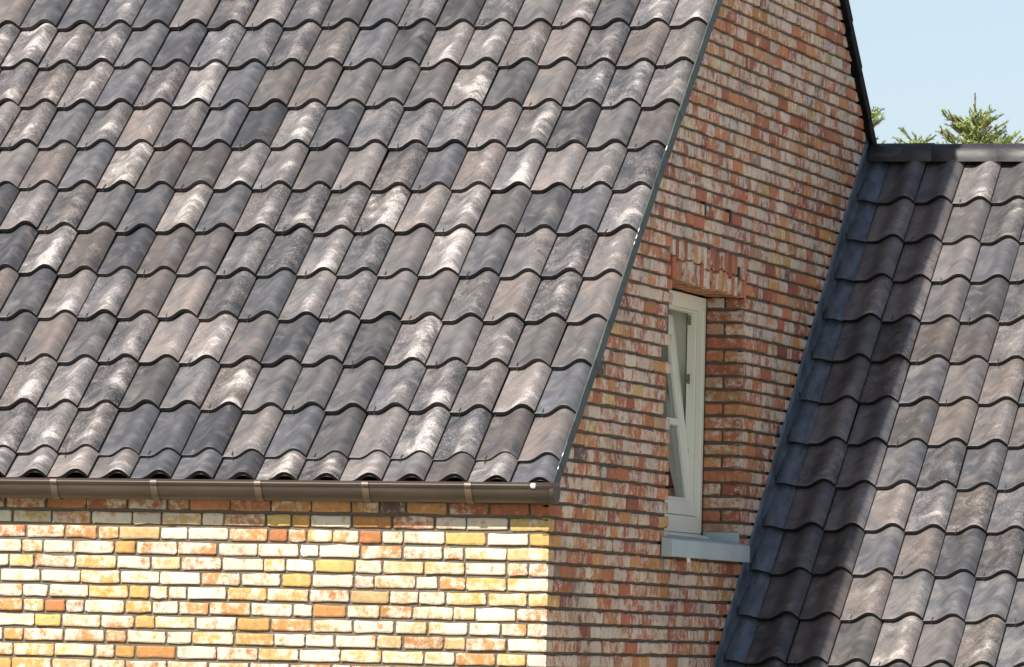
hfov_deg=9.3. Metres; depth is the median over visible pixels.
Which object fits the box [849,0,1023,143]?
sky
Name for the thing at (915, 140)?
spruce tree
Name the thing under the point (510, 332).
brick house
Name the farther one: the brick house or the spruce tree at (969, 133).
the spruce tree at (969, 133)
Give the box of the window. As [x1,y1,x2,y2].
[661,290,749,562]
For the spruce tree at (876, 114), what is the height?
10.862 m
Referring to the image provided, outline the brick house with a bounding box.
[0,0,1023,666]
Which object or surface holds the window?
in the brick house
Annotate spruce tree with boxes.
[871,105,885,142]
[892,127,936,142]
[922,93,1023,143]

